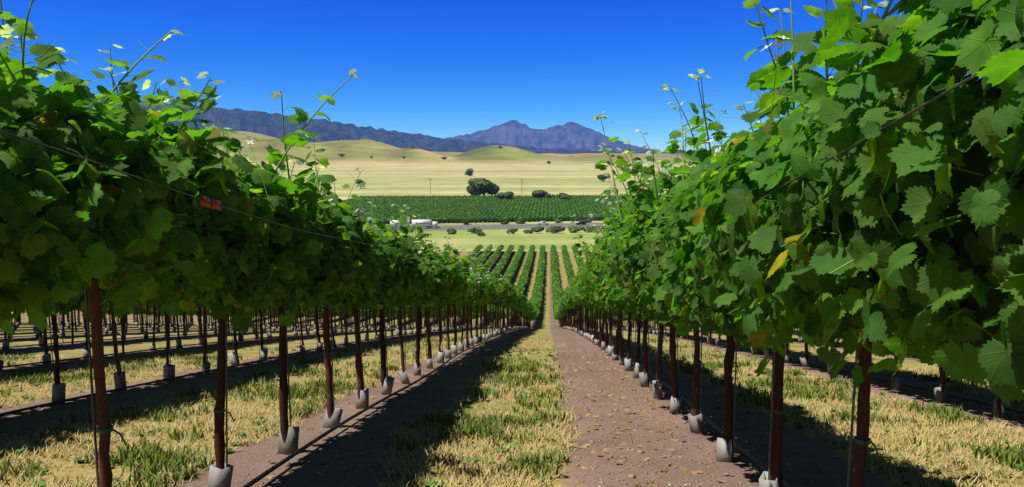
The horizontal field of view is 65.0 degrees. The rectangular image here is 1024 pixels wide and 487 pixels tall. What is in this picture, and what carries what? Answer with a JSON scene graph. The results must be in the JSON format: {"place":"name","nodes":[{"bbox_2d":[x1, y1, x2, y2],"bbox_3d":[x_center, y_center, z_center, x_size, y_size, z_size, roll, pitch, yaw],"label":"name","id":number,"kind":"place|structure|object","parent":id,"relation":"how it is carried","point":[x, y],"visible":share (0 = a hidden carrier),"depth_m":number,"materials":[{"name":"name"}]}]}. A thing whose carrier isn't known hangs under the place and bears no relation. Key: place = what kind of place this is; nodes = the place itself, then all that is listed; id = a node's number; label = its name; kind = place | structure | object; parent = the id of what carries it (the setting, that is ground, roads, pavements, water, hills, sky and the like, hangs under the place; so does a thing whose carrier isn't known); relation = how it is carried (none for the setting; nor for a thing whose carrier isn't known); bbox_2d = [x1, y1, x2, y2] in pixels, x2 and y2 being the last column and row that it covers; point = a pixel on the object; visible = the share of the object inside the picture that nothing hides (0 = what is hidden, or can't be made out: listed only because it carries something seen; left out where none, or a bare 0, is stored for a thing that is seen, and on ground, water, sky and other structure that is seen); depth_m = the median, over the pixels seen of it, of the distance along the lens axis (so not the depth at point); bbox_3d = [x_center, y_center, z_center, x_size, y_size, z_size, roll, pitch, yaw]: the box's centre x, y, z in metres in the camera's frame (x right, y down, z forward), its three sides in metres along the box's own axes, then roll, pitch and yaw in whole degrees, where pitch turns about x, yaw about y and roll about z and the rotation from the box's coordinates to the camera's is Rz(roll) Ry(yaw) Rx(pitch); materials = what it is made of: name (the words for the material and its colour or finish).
{"place":"outdoors","nodes":[
{"label":"outdoors","id":0,"kind":"place"},
{"bbox_2d":[88,101,713,153],"bbox_3d":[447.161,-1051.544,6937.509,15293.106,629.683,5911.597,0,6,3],"label":"mountain ridge","id":1,"kind":"structure","parent":0,"point":[238,119],"depth_m":7417.42,"materials":[{"name":"blue stone"}]},
{"bbox_2d":[0,0,980,151],"label":"sky","id":2,"kind":"structure","parent":0,"point":[443,69],"materials":[{"name":"blue"}]},
{"bbox_2d":[0,283,997,486],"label":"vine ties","id":3,"kind":"object","parent":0,"point":[856,441],"visible":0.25,"depth_m":4.46,"materials":[{"name":"brown wood"}]},
{"bbox_2d":[0,131,1023,486],"bbox_3d":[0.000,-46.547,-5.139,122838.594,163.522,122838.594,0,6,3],"label":"terrain","id":4,"kind":"structure","parent":0,"point":[390,169],"depth_m":8.00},
{"bbox_2d":[356,179,365,187],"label":"oak tree","id":5,"kind":"object","parent":4,"relation":"on","point":[359,181],"visible":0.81,"depth_m":723.47,"materials":[{"name":"green plant"}]},
{"bbox_2d":[73,244,682,320],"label":"vine rows","id":6,"kind":"object","parent":4,"relation":"on","point":[532,313],"visible":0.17,"depth_m":116.63,"materials":[{"name":"green plant"}]},
{"bbox_2d":[375,219,389,223],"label":"bush","id":7,"kind":"object","parent":4,"relation":"on","point":[385,221],"visible":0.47,"depth_m":376.92,"materials":[{"name":"green plant"}]},
{"bbox_2d":[416,233,430,237],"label":"bush","id":8,"kind":"object","parent":4,"relation":"on","point":[425,235],"visible":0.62,"depth_m":291.46,"materials":[{"name":"green plant"}]},
{"bbox_2d":[447,228,456,233],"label":"bush","id":9,"kind":"object","parent":4,"relation":"on","point":[451,231],"visible":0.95,"depth_m":328.04,"materials":[{"name":"green plant"}]},
{"bbox_2d":[463,219,470,224],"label":"bush","id":10,"kind":"object","parent":4,"relation":"on","point":[466,221],"visible":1,"depth_m":383.69,"materials":[{"name":"green plant"}]},
{"bbox_2d":[464,168,473,175],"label":"oak tree","id":11,"kind":"object","parent":4,"relation":"on","point":[469,172],"depth_m":1097.56,"materials":[{"name":"green plant"}]},
{"bbox_2d":[334,179,603,193],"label":"utility poles","id":12,"kind":"object","parent":4,"relation":"on","point":[418,179],"visible":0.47,"depth_m":638.74,"materials":[{"name":"brown wood"}]},
{"bbox_2d":[467,227,481,233],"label":"bush","id":13,"kind":"object","parent":4,"relation":"on","point":[473,230],"visible":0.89,"depth_m":332.44,"materials":[{"name":"green plant"}]},
{"bbox_2d":[169,36,790,282],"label":"vine flowers","id":14,"kind":"object","parent":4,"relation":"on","point":[772,58],"visible":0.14,"depth_m":3.40,"materials":[{"name":"white plant"}]},
{"bbox_2d":[475,231,485,235],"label":"bush","id":15,"kind":"object","parent":4,"relation":"on","point":[479,233],"visible":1,"depth_m":300.59,"materials":[{"name":"green plant"}]},
{"bbox_2d":[466,178,499,195],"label":"oak tree","id":16,"kind":"object","parent":4,"relation":"on","point":[479,186],"visible":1,"depth_m":584.81,"materials":[{"name":"green plant"}]},
{"bbox_2d":[363,223,610,230],"bbox_3d":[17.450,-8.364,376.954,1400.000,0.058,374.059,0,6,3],"label":"highway","id":17,"kind":"structure","parent":4,"relation":"on","point":[494,226],"depth_m":372.34,"materials":[{"name":"grey asphalt"}]},
{"bbox_2d":[390,219,439,228],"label":"truck","id":18,"kind":"object","parent":17,"relation":"on","point":[426,223],"visible":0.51,"depth_m":360.16,"materials":[{"name":"paint"}]},
{"bbox_2d":[537,221,548,224],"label":"car","id":19,"kind":"object","parent":17,"relation":"on","point":[542,222],"visible":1,"depth_m":379.08,"materials":[{"name":"paint"}]},
{"bbox_2d":[342,194,636,221],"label":"distant vineyard","id":20,"kind":"object","parent":4,"relation":"on","point":[535,202],"visible":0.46,"depth_m":473.01,"materials":[{"name":"green plant"}]},
{"bbox_2d":[0,0,983,297],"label":"vine shoots","id":21,"kind":"object","parent":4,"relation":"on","point":[372,226],"visible":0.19,"depth_m":3.07,"materials":[{"name":"green plant"}]},
{"bbox_2d":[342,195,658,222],"bbox_3d":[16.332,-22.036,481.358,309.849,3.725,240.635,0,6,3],"label":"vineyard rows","id":22,"kind":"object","parent":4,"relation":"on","point":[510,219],"visible":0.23,"depth_m":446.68,"materials":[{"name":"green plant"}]},
{"bbox_2d":[2,278,1001,486],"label":"vine trunks","id":23,"kind":"object","parent":4,"relation":"on","point":[579,323],"visible":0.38,"depth_m":6.34,"materials":[{"name":"brown plant"}]},
{"bbox_2d":[14,238,633,316],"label":"vine rows","id":24,"kind":"object","parent":23,"relation":"attached to","point":[581,290],"visible":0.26,"depth_m":15.64,"materials":[{"name":"green plant"}]},
{"bbox_2d":[0,0,1023,406],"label":"vine canopy leaves","id":25,"kind":"object","parent":23,"relation":"on","point":[132,238],"visible":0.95,"depth_m":2.21,"materials":[{"name":"green plant"}]},
{"bbox_2d":[0,45,1023,284],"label":"trellis wires","id":26,"kind":"object","parent":23,"relation":"attached to","point":[794,179],"visible":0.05,"depth_m":1.93,"materials":[{"name":"grey metal"}]},
{"bbox_2d":[200,195,223,210],"bbox_3d":[-1.035,-0.139,2.772,0.015,0.063,0.165,0,6,3],"label":"tag","id":27,"kind":"object","parent":26,"relation":"attached to","point":[207,204],"visible":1,"depth_m":2.77,"materials":[{"name":"plastic"}]},
{"bbox_2d":[0,77,1023,346],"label":"vine leaves","id":28,"kind":"object","parent":23,"relation":"on","point":[976,157],"visible":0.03,"depth_m":1.68,"materials":[{"name":"green plant"}]},
{"bbox_2d":[0,320,1003,486],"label":"grow tube cartons","id":29,"kind":"object","parent":4,"relation":"on","point":[217,477],"visible":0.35,"depth_m":8.27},
{"bbox_2d":[494,191,513,198],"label":"bush","id":30,"kind":"object","parent":4,"relation":"on","point":[507,195],"visible":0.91,"depth_m":542.25,"materials":[{"name":"green plant"}]},
{"bbox_2d":[499,218,508,224],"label":"bush","id":31,"kind":"object","parent":4,"relation":"on","point":[503,221],"visible":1,"depth_m":385.33,"materials":[{"name":"green plant"}]},
{"bbox_2d":[0,337,1022,486],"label":"pebbles","id":32,"kind":"object","parent":4,"relation":"on","point":[623,460],"visible":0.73,"depth_m":5.94,"materials":[{"name":"brown gravel"}]},
{"bbox_2d":[0,334,1023,486],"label":"grass strips","id":33,"kind":"object","parent":4,"relation":"on","point":[1010,455],"depth_m":5.53,"materials":[{"name":"yellow plant"}]},
{"bbox_2d":[0,323,1023,486],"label":"soil strip","id":34,"kind":"object","parent":4,"relation":"on","point":[324,434],"visible":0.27,"depth_m":7.92,"materials":[{"name":"soil"}]},
{"bbox_2d":[0,345,1023,486],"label":"weeds and leaf litter","id":35,"kind":"object","parent":4,"relation":"on","point":[431,483],"visible":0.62,"depth_m":5.65,"materials":[{"name":"plant"}]},
{"bbox_2d":[506,228,517,233],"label":"bush","id":36,"kind":"object","parent":4,"relation":"on","point":[512,230],"visible":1,"depth_m":318.17,"materials":[{"name":"green plant"}]},
{"bbox_2d":[515,218,525,223],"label":"bush","id":37,"kind":"object","parent":4,"relation":"on","point":[519,221],"visible":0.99,"depth_m":388.64,"materials":[{"name":"green plant"}]},
{"bbox_2d":[523,226,543,233],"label":"bush","id":38,"kind":"object","parent":4,"relation":"on","point":[537,229],"visible":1,"depth_m":322.72,"materials":[{"name":"green plant"}]},
{"bbox_2d":[532,190,554,197],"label":"bush","id":39,"kind":"object","parent":4,"relation":"on","point":[540,193],"visible":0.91,"depth_m":554.96,"materials":[{"name":"green plant"}]},
{"bbox_2d":[545,226,565,232],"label":"bush","id":40,"kind":"object","parent":4,"relation":"on","point":[554,229],"visible":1,"depth_m":320.25,"materials":[{"name":"green plant"}]},
{"bbox_2d":[553,218,562,222],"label":"bush","id":41,"kind":"object","parent":4,"relation":"on","point":[557,220],"visible":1,"depth_m":392.69,"materials":[{"name":"green plant"}]},
{"bbox_2d":[556,193,571,199],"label":"bush","id":42,"kind":"object","parent":4,"relation":"on","point":[565,196],"visible":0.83,"depth_m":544.25,"materials":[{"name":"green plant"}]},
{"bbox_2d":[568,226,584,232],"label":"bush","id":43,"kind":"object","parent":4,"relation":"on","point":[575,231],"visible":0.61,"depth_m":325.38,"materials":[{"name":"green plant"}]},
{"bbox_2d":[580,218,591,222],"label":"bush","id":44,"kind":"object","parent":4,"relation":"on","point":[586,220],"visible":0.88,"depth_m":394.31,"materials":[{"name":"green plant"}]},
{"bbox_2d":[589,214,595,222],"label":"road sign","id":45,"kind":"object","parent":4,"relation":"on","point":[592,216],"visible":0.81,"depth_m":392.14,"materials":[{"name":"metal"}]},
{"bbox_2d":[585,226,601,232],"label":"bush","id":46,"kind":"object","parent":4,"relation":"on","point":[588,229],"visible":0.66,"depth_m":327.09,"materials":[{"name":"green plant"}]},
{"bbox_2d":[597,173,610,181],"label":"oak tree","id":47,"kind":"object","parent":4,"relation":"on","point":[601,176],"depth_m":889.67,"materials":[{"name":"green plant"}]},
{"bbox_2d":[446,120,652,151],"bbox_3d":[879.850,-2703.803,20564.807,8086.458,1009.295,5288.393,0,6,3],"label":"twin peaks","id":48,"kind":"object","parent":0,"point":[571,135],"visible":0.45,"depth_m":19850.11,"materials":[{"name":"blue stone"}]}
]}

